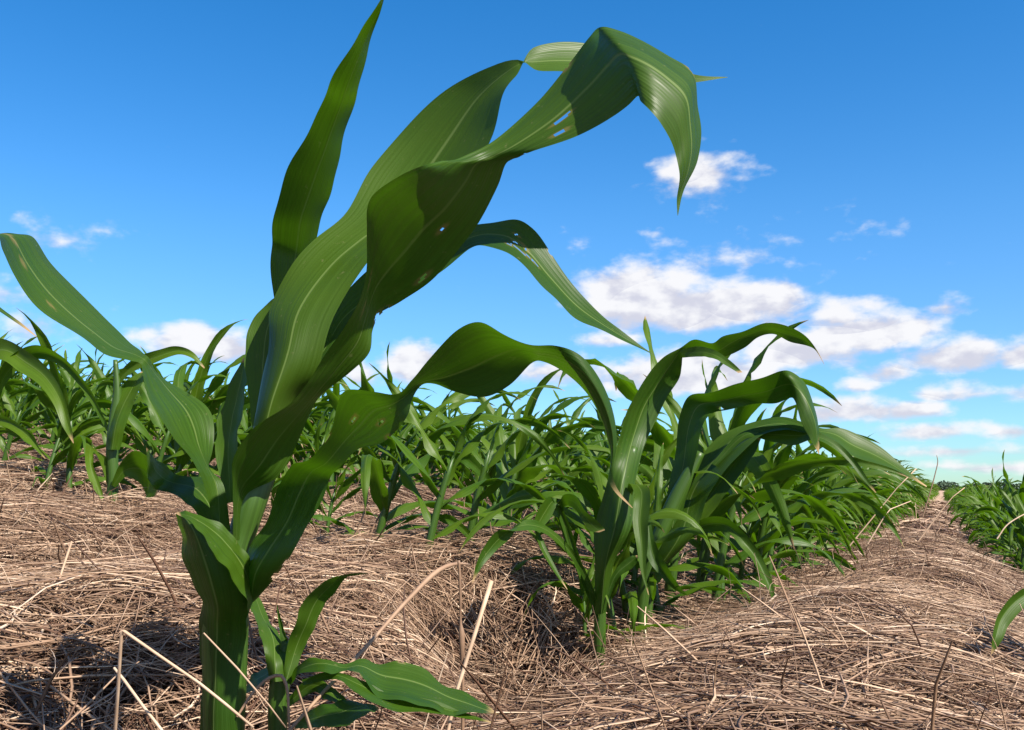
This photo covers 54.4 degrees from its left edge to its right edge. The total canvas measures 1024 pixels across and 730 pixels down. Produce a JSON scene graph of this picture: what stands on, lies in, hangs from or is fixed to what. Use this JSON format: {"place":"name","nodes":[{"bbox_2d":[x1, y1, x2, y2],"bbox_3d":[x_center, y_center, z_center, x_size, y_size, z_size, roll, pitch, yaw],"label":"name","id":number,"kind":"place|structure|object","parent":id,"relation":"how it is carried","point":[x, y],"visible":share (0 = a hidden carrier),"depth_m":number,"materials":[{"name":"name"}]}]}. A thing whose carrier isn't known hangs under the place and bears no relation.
{"place":"outdoors","nodes":[
{"label":"outdoors","id":0,"kind":"place"},
{"bbox_2d":[0,414,1023,729],"bbox_3d":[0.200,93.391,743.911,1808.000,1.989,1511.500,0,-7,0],"label":"ground","id":1,"kind":"structure","parent":0,"point":[504,639],"depth_m":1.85,"materials":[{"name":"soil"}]},
{"bbox_2d":[0,336,41,458],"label":"corn plant","id":2,"kind":"object","parent":1,"relation":"on","point":[3,390],"visible":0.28,"depth_m":3.67,"materials":[{"name":"green plant"}]},
{"bbox_2d":[0,338,73,458],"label":"corn plant","id":3,"kind":"object","parent":1,"relation":"on","point":[26,363],"visible":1,"depth_m":2.54,"materials":[{"name":"green plant"}]},
{"bbox_2d":[10,344,75,427],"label":"corn plant","id":4,"kind":"object","parent":1,"relation":"on","point":[45,363],"visible":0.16,"depth_m":5.98,"materials":[{"name":"green plant"}]},
{"bbox_2d":[3,343,85,449],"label":"corn plant","id":5,"kind":"object","parent":1,"relation":"on","point":[32,418],"visible":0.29,"depth_m":4.86,"materials":[{"name":"green plant"}]},
{"bbox_2d":[0,369,101,464],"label":"corn plant","id":6,"kind":"object","parent":1,"relation":"on","point":[8,404],"visible":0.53,"depth_m":3.79,"materials":[{"name":"green plant"}]},
{"bbox_2d":[9,379,108,463],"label":"corn plant","id":7,"kind":"object","parent":1,"relation":"on","point":[42,432],"visible":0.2,"depth_m":3.96,"materials":[{"name":"green plant"}]},
{"bbox_2d":[53,541,72,595],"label":"dry stalk","id":8,"kind":"object","parent":1,"relation":"on","point":[64,563],"visible":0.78,"depth_m":1.26,"materials":[{"name":"plant"}]},
{"bbox_2d":[0,375,142,491],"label":"corn plant","id":9,"kind":"object","parent":1,"relation":"on","point":[54,459],"visible":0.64,"depth_m":3.16,"materials":[{"name":"green plant"}]},
{"bbox_2d":[14,359,131,450],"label":"corn plant","id":10,"kind":"object","parent":1,"relation":"on","point":[44,414],"visible":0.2,"depth_m":5.04,"materials":[{"name":"green plant"}]},
{"bbox_2d":[14,349,133,442],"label":"corn plant","id":11,"kind":"object","parent":1,"relation":"on","point":[80,418],"visible":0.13,"depth_m":5.27,"materials":[{"name":"green plant"}]},
{"bbox_2d":[5,309,154,490],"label":"corn plant","id":12,"kind":"object","parent":1,"relation":"on","point":[78,444],"visible":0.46,"depth_m":3.17,"materials":[{"name":"green plant"}]},
{"bbox_2d":[0,364,167,464],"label":"corn plant","id":13,"kind":"object","parent":1,"relation":"on","point":[65,375],"visible":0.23,"depth_m":4.09,"materials":[{"name":"green plant"}]},
{"bbox_2d":[58,661,138,729],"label":"dry stalk","id":14,"kind":"object","parent":1,"relation":"on","point":[89,702],"visible":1,"depth_m":0.82,"materials":[{"name":"plant"}]},
{"bbox_2d":[0,345,204,512],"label":"corn plant","id":15,"kind":"object","parent":1,"relation":"on","point":[133,465],"visible":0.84,"depth_m":2.52,"materials":[{"name":"green plant"}]},
{"bbox_2d":[30,347,210,454],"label":"corn plant","id":16,"kind":"object","parent":1,"relation":"on","point":[97,370],"visible":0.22,"depth_m":4.25,"materials":[{"name":"green plant"}]},
{"bbox_2d":[94,378,167,463],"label":"corn plant","id":17,"kind":"object","parent":1,"relation":"on","point":[137,413],"visible":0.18,"depth_m":4.29,"materials":[{"name":"green plant"}]},
{"bbox_2d":[113,667,162,729],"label":"dry stalk","id":18,"kind":"object","parent":1,"relation":"on","point":[142,705],"visible":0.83,"depth_m":0.75,"materials":[{"name":"plant"}]},
{"bbox_2d":[91,384,216,465],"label":"corn plant","id":19,"kind":"object","parent":1,"relation":"on","point":[152,427],"visible":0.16,"depth_m":4.44,"materials":[{"name":"green plant"}]},
{"bbox_2d":[70,359,249,475],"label":"corn plant","id":20,"kind":"object","parent":1,"relation":"on","point":[134,422],"visible":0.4,"depth_m":3.25,"materials":[{"name":"green plant"}]},
{"bbox_2d":[85,319,246,497],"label":"corn plant","id":21,"kind":"object","parent":1,"relation":"on","point":[197,390],"visible":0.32,"depth_m":3.34,"materials":[{"name":"green plant"}]},
{"bbox_2d":[113,629,253,729],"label":"dry stalk","id":22,"kind":"object","parent":1,"relation":"on","point":[147,647],"visible":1,"depth_m":0.72,"materials":[{"name":"plant"}]},
{"bbox_2d":[134,368,243,467],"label":"corn plant","id":23,"kind":"object","parent":1,"relation":"on","point":[171,452],"visible":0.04,"depth_m":4.60,"materials":[{"name":"green plant"}]},
{"bbox_2d":[168,357,244,448],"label":"corn plant","id":24,"kind":"object","parent":1,"relation":"on","point":[187,374],"visible":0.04,"depth_m":5.91,"materials":[{"name":"green plant"}]},
{"bbox_2d":[139,345,287,478],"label":"corn plant","id":25,"kind":"object","parent":1,"relation":"on","point":[246,405],"visible":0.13,"depth_m":3.46,"materials":[{"name":"green plant"}]},
{"bbox_2d":[137,390,313,476],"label":"corn plant","id":26,"kind":"object","parent":1,"relation":"on","point":[248,430],"visible":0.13,"depth_m":3.52,"materials":[{"name":"green plant"}]},
{"bbox_2d":[203,633,285,727],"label":"dry stalk","id":27,"kind":"object","parent":1,"relation":"on","point":[241,673],"visible":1,"depth_m":0.71,"materials":[{"name":"plant"}]},
{"bbox_2d":[174,382,348,468],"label":"corn plant","id":28,"kind":"object","parent":1,"relation":"on","point":[244,420],"visible":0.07,"depth_m":3.71,"materials":[{"name":"green plant"}]},
{"bbox_2d":[236,674,290,728],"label":"dry stalk","id":29,"kind":"object","parent":1,"relation":"on","point":[282,677],"visible":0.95,"depth_m":0.76,"materials":[{"name":"plant"}]},
{"bbox_2d":[246,394,369,495],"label":"corn plant","id":30,"kind":"object","parent":1,"relation":"on","point":[305,456],"visible":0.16,"depth_m":4.02,"materials":[{"name":"green plant"}]},
{"bbox_2d":[294,386,344,461],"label":"corn plant","id":31,"kind":"object","parent":1,"relation":"on","point":[299,457],"visible":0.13,"depth_m":5.45,"materials":[{"name":"green plant"}]},
{"bbox_2d":[248,407,402,488],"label":"corn plant","id":32,"kind":"object","parent":1,"relation":"on","point":[308,426],"visible":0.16,"depth_m":4.02,"materials":[{"name":"green plant"}]},
{"bbox_2d":[271,424,404,535],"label":"corn plant","id":33,"kind":"object","parent":1,"relation":"on","point":[344,486],"visible":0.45,"depth_m":2.81,"materials":[{"name":"green plant"}]},
{"bbox_2d":[0,0,726,729],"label":"corn plant","id":34,"kind":"object","parent":1,"relation":"on","point":[438,166],"visible":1,"depth_m":0.76,"materials":[{"name":"green plant"}]},
{"bbox_2d":[327,413,415,486],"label":"corn plant","id":35,"kind":"object","parent":1,"relation":"on","point":[356,464],"visible":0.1,"depth_m":4.35,"materials":[{"name":"green plant"}]},
{"bbox_2d":[246,573,497,729],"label":"corn plant","id":36,"kind":"object","parent":1,"relation":"on","point":[396,686],"visible":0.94,"depth_m":0.80,"materials":[{"name":"green plant"}]},
{"bbox_2d":[309,379,443,477],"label":"corn plant","id":37,"kind":"object","parent":1,"relation":"on","point":[323,408],"visible":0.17,"depth_m":4.49,"materials":[{"name":"green plant"}]},
{"bbox_2d":[288,562,470,729],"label":"dry stalk","id":38,"kind":"object","parent":1,"relation":"on","point":[423,583],"visible":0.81,"depth_m":0.87,"materials":[{"name":"plant"}]},
{"bbox_2d":[321,373,443,494],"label":"corn plant","id":39,"kind":"object","parent":1,"relation":"on","point":[336,389],"visible":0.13,"depth_m":4.21,"materials":[{"name":"green plant"}]},
{"bbox_2d":[378,416,448,487],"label":"corn plant","id":40,"kind":"object","parent":1,"relation":"on","point":[405,430],"visible":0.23,"depth_m":4.62,"materials":[{"name":"green plant"}]},
{"bbox_2d":[345,342,494,486],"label":"corn plant","id":41,"kind":"object","parent":1,"relation":"on","point":[437,418],"visible":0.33,"depth_m":4.70,"materials":[{"name":"green plant"}]},
{"bbox_2d":[312,362,563,561],"bbox_3d":[-0.210,0.161,2.052,0.647,0.623,0.321,5,-9,-33],"label":"corn plant","id":42,"kind":"object","parent":1,"relation":"on","point":[373,474],"visible":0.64,"depth_m":2.09,"materials":[{"name":"green plant"}]},
{"bbox_2d":[399,408,489,480],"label":"corn plant","id":43,"kind":"object","parent":1,"relation":"on","point":[434,467],"visible":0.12,"depth_m":5.01,"materials":[{"name":"green plant"}]},
{"bbox_2d":[420,407,478,490],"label":"corn plant","id":44,"kind":"object","parent":1,"relation":"on","point":[446,460],"visible":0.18,"depth_m":5.08,"materials":[{"name":"green plant"}]},
{"bbox_2d":[400,387,510,487],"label":"corn plant","id":45,"kind":"object","parent":1,"relation":"on","point":[428,466],"visible":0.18,"depth_m":4.91,"materials":[{"name":"green plant"}]},
{"bbox_2d":[350,363,568,578],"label":"corn plant","id":46,"kind":"object","parent":1,"relation":"on","point":[409,483],"visible":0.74,"depth_m":2.07,"materials":[{"name":"green plant"}]},
{"bbox_2d":[457,560,464,729],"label":"dry stalk","id":47,"kind":"object","parent":1,"relation":"on","point":[461,640],"visible":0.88,"depth_m":0.90,"materials":[{"name":"plant"}]},
{"bbox_2d":[447,580,493,729],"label":"dry stalk","id":48,"kind":"object","parent":1,"relation":"on","point":[481,612],"visible":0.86,"depth_m":0.90,"materials":[{"name":"plant"}]},
{"bbox_2d":[432,429,523,520],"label":"corn plant","id":49,"kind":"object","parent":1,"relation":"on","point":[491,497],"visible":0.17,"depth_m":3.50,"materials":[{"name":"green plant"}]},
{"bbox_2d":[358,385,609,560],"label":"corn plant","id":50,"kind":"object","parent":1,"relation":"on","point":[479,494],"visible":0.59,"depth_m":2.32,"materials":[{"name":"green plant"}]},
{"bbox_2d":[445,431,528,525],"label":"corn plant","id":51,"kind":"object","parent":1,"relation":"on","point":[491,471],"visible":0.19,"depth_m":3.35,"materials":[{"name":"green plant"}]},
{"bbox_2d":[0,364,1021,538],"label":"corn field","id":52,"kind":"structure","parent":1,"relation":"on","point":[961,506],"depth_m":10.35,"materials":[{"name":"green plant"}]},
{"bbox_2d":[411,369,620,527],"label":"corn plant","id":53,"kind":"object","parent":1,"relation":"on","point":[519,445],"visible":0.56,"depth_m":2.61,"materials":[{"name":"green plant"}]},
{"bbox_2d":[417,397,619,528],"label":"corn plant","id":54,"kind":"object","parent":1,"relation":"on","point":[489,409],"visible":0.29,"depth_m":3.62,"materials":[{"name":"green plant"}]},
{"bbox_2d":[501,436,569,526],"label":"corn plant","id":55,"kind":"object","parent":1,"relation":"on","point":[537,485],"visible":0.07,"depth_m":3.81,"materials":[{"name":"green plant"}]},
{"bbox_2d":[471,423,609,509],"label":"corn plant","id":56,"kind":"object","parent":1,"relation":"on","point":[561,463],"visible":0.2,"depth_m":3.89,"materials":[{"name":"green plant"}]},
{"bbox_2d":[487,395,650,522],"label":"corn plant","id":57,"kind":"object","parent":1,"relation":"on","point":[576,414],"visible":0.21,"depth_m":4.04,"materials":[{"name":"green plant"}]},
{"bbox_2d":[528,428,617,523],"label":"corn plant","id":58,"kind":"object","parent":1,"relation":"on","point":[549,458],"visible":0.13,"depth_m":4.06,"materials":[{"name":"green plant"}]},
{"bbox_2d":[524,554,628,653],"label":"corn plant","id":59,"kind":"object","parent":1,"relation":"on","point":[583,605],"visible":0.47,"depth_m":1.87,"materials":[{"name":"green plant"}]},
{"bbox_2d":[459,430,710,644],"bbox_3d":[0.153,0.370,2.074,0.484,0.462,0.478,-1,-7,7],"label":"corn plant","id":60,"kind":"object","parent":1,"relation":"on","point":[589,492],"visible":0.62,"depth_m":1.99,"materials":[{"name":"green plant"}]},
{"bbox_2d":[522,388,673,511],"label":"corn plant","id":61,"kind":"object","parent":1,"relation":"on","point":[646,471],"visible":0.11,"depth_m":4.55,"materials":[{"name":"green plant"}]},
{"bbox_2d":[493,453,711,646],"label":"corn plant","id":62,"kind":"object","parent":1,"relation":"on","point":[624,554],"visible":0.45,"depth_m":1.95,"materials":[{"name":"green plant"}]},
{"bbox_2d":[556,442,649,511],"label":"corn plant","id":63,"kind":"object","parent":1,"relation":"on","point":[575,464],"visible":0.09,"depth_m":4.35,"materials":[{"name":"green plant"}]},
{"bbox_2d":[554,404,671,497],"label":"corn plant","id":64,"kind":"object","parent":1,"relation":"on","point":[560,444],"visible":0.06,"depth_m":4.77,"materials":[{"name":"green plant"}]},
{"bbox_2d":[531,455,760,621],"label":"corn plant","id":65,"kind":"object","parent":1,"relation":"on","point":[723,571],"visible":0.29,"depth_m":2.23,"materials":[{"name":"green plant"}]},
{"bbox_2d":[472,323,822,668],"bbox_3d":[0.231,0.233,1.783,0.649,0.623,0.176,2,-7,-13],"label":"corn plant","id":66,"kind":"object","parent":1,"relation":"on","point":[611,524],"visible":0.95,"depth_m":1.80,"materials":[{"name":"green plant"}]},
{"bbox_2d":[546,438,753,590],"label":"corn plant","id":67,"kind":"object","parent":1,"relation":"on","point":[668,450],"visible":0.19,"depth_m":2.29,"materials":[{"name":"green plant"}]},
{"bbox_2d":[565,443,737,630],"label":"corn plant","id":68,"kind":"object","parent":1,"relation":"on","point":[654,579],"visible":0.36,"depth_m":2.15,"materials":[{"name":"green plant"}]},
{"bbox_2d":[475,321,909,612],"bbox_3d":[0.361,0.275,2.399,0.927,0.762,0.617,1,-7,-11],"label":"corn plant","id":69,"kind":"object","parent":1,"relation":"on","point":[628,390],"visible":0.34,"depth_m":2.34,"materials":[{"name":"green plant"}]},
{"bbox_2d":[556,317,853,600],"bbox_3d":[0.593,0.257,2.793,0.560,0.923,0.835,6,-10,-42],"label":"corn plant","id":70,"kind":"object","parent":1,"relation":"on","point":[758,466],"visible":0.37,"depth_m":2.70,"materials":[{"name":"green plant"}]},
{"bbox_2d":[696,432,750,599],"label":"corn plant","id":71,"kind":"object","parent":1,"relation":"on","point":[737,503],"visible":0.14,"depth_m":2.65,"materials":[{"name":"green plant"}]},
{"bbox_2d":[594,374,865,603],"bbox_3d":[0.569,0.350,2.553,0.729,0.681,0.300,-1,-7,10],"label":"corn plant","id":72,"kind":"object","parent":1,"relation":"on","point":[750,516],"visible":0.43,"depth_m":2.58,"materials":[{"name":"green plant"}]},
{"bbox_2d":[682,475,843,597],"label":"corn plant","id":73,"kind":"object","parent":1,"relation":"on","point":[741,567],"visible":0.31,"depth_m":2.82,"materials":[{"name":"green plant"}]},
{"bbox_2d":[623,362,904,590],"bbox_3d":[0.724,0.359,2.897,0.794,0.765,0.394,-2,-8,18],"label":"corn plant","id":74,"kind":"object","parent":1,"relation":"on","point":[865,502],"visible":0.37,"depth_m":2.97,"materials":[{"name":"green plant"}]},
{"bbox_2d":[724,480,816,579],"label":"corn plant","id":75,"kind":"object","parent":1,"relation":"on","point":[801,536],"visible":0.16,"depth_m":3.23,"materials":[{"name":"green plant"}]},
{"bbox_2d":[701,398,843,558],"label":"corn plant","id":76,"kind":"object","parent":1,"relation":"on","point":[783,454],"visible":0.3,"depth_m":2.97,"materials":[{"name":"green plant"}]},
{"bbox_2d":[636,370,926,640],"bbox_3d":[0.528,0.283,1.996,0.562,0.538,0.208,1,-7,-6],"label":"corn plant","id":77,"kind":"object","parent":1,"relation":"on","point":[728,455],"visible":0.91,"depth_m":2.01,"materials":[{"name":"green plant"}]},
{"bbox_2d":[743,474,839,570],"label":"corn plant","id":78,"kind":"object","parent":1,"relation":"on","point":[798,530],"visible":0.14,"depth_m":3.52,"materials":[{"name":"green plant"}]},
{"bbox_2d":[743,468,861,566],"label":"corn plant","id":79,"kind":"object","parent":1,"relation":"on","point":[833,503],"visible":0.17,"depth_m":3.75,"materials":[{"name":"green plant"}]},
{"bbox_2d":[766,470,841,572],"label":"corn plant","id":80,"kind":"object","parent":1,"relation":"on","point":[821,478],"visible":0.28,"depth_m":3.49,"materials":[{"name":"green plant"}]},
{"bbox_2d":[727,408,889,578],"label":"corn plant","id":81,"kind":"object","parent":1,"relation":"on","point":[801,488],"visible":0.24,"depth_m":3.33,"materials":[{"name":"green plant"}]},
{"bbox_2d":[749,448,881,569],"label":"corn plant","id":82,"kind":"object","parent":1,"relation":"on","point":[838,484],"visible":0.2,"depth_m":3.69,"materials":[{"name":"green plant"}]},
{"bbox_2d":[790,449,878,549],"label":"corn plant","id":83,"kind":"object","parent":1,"relation":"on","point":[837,479],"visible":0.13,"depth_m":4.81,"materials":[{"name":"green plant"}]},
{"bbox_2d":[793,471,875,550],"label":"corn plant","id":84,"kind":"object","parent":1,"relation":"on","point":[843,513],"visible":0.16,"depth_m":4.75,"materials":[{"name":"green plant"}]},
{"bbox_2d":[793,446,899,540],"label":"corn plant","id":85,"kind":"object","parent":1,"relation":"on","point":[887,508],"visible":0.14,"depth_m":5.49,"materials":[{"name":"green plant"}]},
{"bbox_2d":[791,479,906,558],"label":"corn plant","id":86,"kind":"object","parent":1,"relation":"on","point":[845,502],"visible":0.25,"depth_m":4.48,"materials":[{"name":"green plant"}]},
{"bbox_2d":[781,440,922,543],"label":"corn plant","id":87,"kind":"object","parent":1,"relation":"on","point":[872,527],"visible":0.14,"depth_m":5.23,"materials":[{"name":"green plant"}]},
{"bbox_2d":[777,407,930,563],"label":"corn plant","id":88,"kind":"object","parent":1,"relation":"on","point":[858,509],"visible":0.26,"depth_m":4.11,"materials":[{"name":"green plant"}]},
{"bbox_2d":[818,450,898,543],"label":"corn plant","id":89,"kind":"object","parent":1,"relation":"on","point":[883,500],"visible":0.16,"depth_m":5.03,"materials":[{"name":"green plant"}]},
{"bbox_2d":[821,433,915,544],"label":"corn plant","id":90,"kind":"object","parent":1,"relation":"on","point":[880,492],"visible":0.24,"depth_m":5.24,"materials":[{"name":"green plant"}]},
{"bbox_2d":[937,480,1020,490],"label":"wood","id":91,"kind":"object","parent":1,"relation":"on","point":[943,485],"visible":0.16,"depth_m":453.68,"materials":[{"name":"green plant"}]},
{"bbox_2d":[949,478,1017,531],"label":"corn plant","id":92,"kind":"object","parent":1,"relation":"on","point":[957,516],"visible":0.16,"depth_m":7.84,"materials":[{"name":"green plant"}]},
{"bbox_2d":[957,481,1012,542],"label":"corn plant","id":93,"kind":"object","parent":1,"relation":"on","point":[983,517],"visible":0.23,"depth_m":7.28,"materials":[{"name":"green plant"}]},
{"bbox_2d":[961,479,1011,551],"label":"corn plant","id":94,"kind":"object","parent":1,"relation":"on","point":[976,499],"visible":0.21,"depth_m":6.22,"materials":[{"name":"green plant"}]},
{"bbox_2d":[960,468,1018,548],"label":"corn plant","id":95,"kind":"object","parent":1,"relation":"on","point":[966,515],"visible":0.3,"depth_m":6.69,"materials":[{"name":"green plant"}]},
{"bbox_2d":[968,505,1016,560],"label":"corn plant","id":96,"kind":"object","parent":1,"relation":"on","point":[1005,531],"visible":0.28,"depth_m":5.70,"materials":[{"name":"green plant"}]},
{"bbox_2d":[962,450,1023,566],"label":"corn plant","id":97,"kind":"object","parent":1,"relation":"on","point":[1012,528],"visible":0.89,"depth_m":4.77,"materials":[{"name":"green plant"}]},
{"bbox_2d":[968,483,1021,560],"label":"corn plant","id":98,"kind":"object","parent":1,"relation":"on","point":[973,533],"visible":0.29,"depth_m":5.48,"materials":[{"name":"green plant"}]},
{"bbox_2d":[968,480,1022,563],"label":"corn plant","id":99,"kind":"object","parent":1,"relation":"on","point":[990,509],"visible":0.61,"depth_m":5.21,"materials":[{"name":"green plant"}]},
{"bbox_2d":[981,528,1020,558],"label":"corn plant","id":100,"kind":"object","parent":1,"relation":"on","point":[1007,542],"visible":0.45,"depth_m":5.35,"materials":[{"name":"green plant"}]},
{"bbox_2d":[991,588,1023,654],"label":"corn plant","id":101,"kind":"object","parent":1,"relation":"on","point":[1011,609],"visible":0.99,"depth_m":1.21,"materials":[{"name":"green plant"}]},
{"bbox_2d":[992,479,1023,570],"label":"corn plant","id":102,"kind":"object","parent":1,"relation":"on","point":[1018,501],"visible":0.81,"depth_m":4.72,"materials":[{"name":"green plant"}]},
{"bbox_2d":[1003,475,1023,571],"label":"corn plant","id":103,"kind":"object","parent":1,"relation":"on","point":[1021,497],"visible":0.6,"depth_m":4.84,"materials":[{"name":"green plant"}]},
{"bbox_2d":[0,0,1023,486],"label":"sky","id":104,"kind":"structure","parent":0,"point":[858,173],"materials":[{"name":"blue"}]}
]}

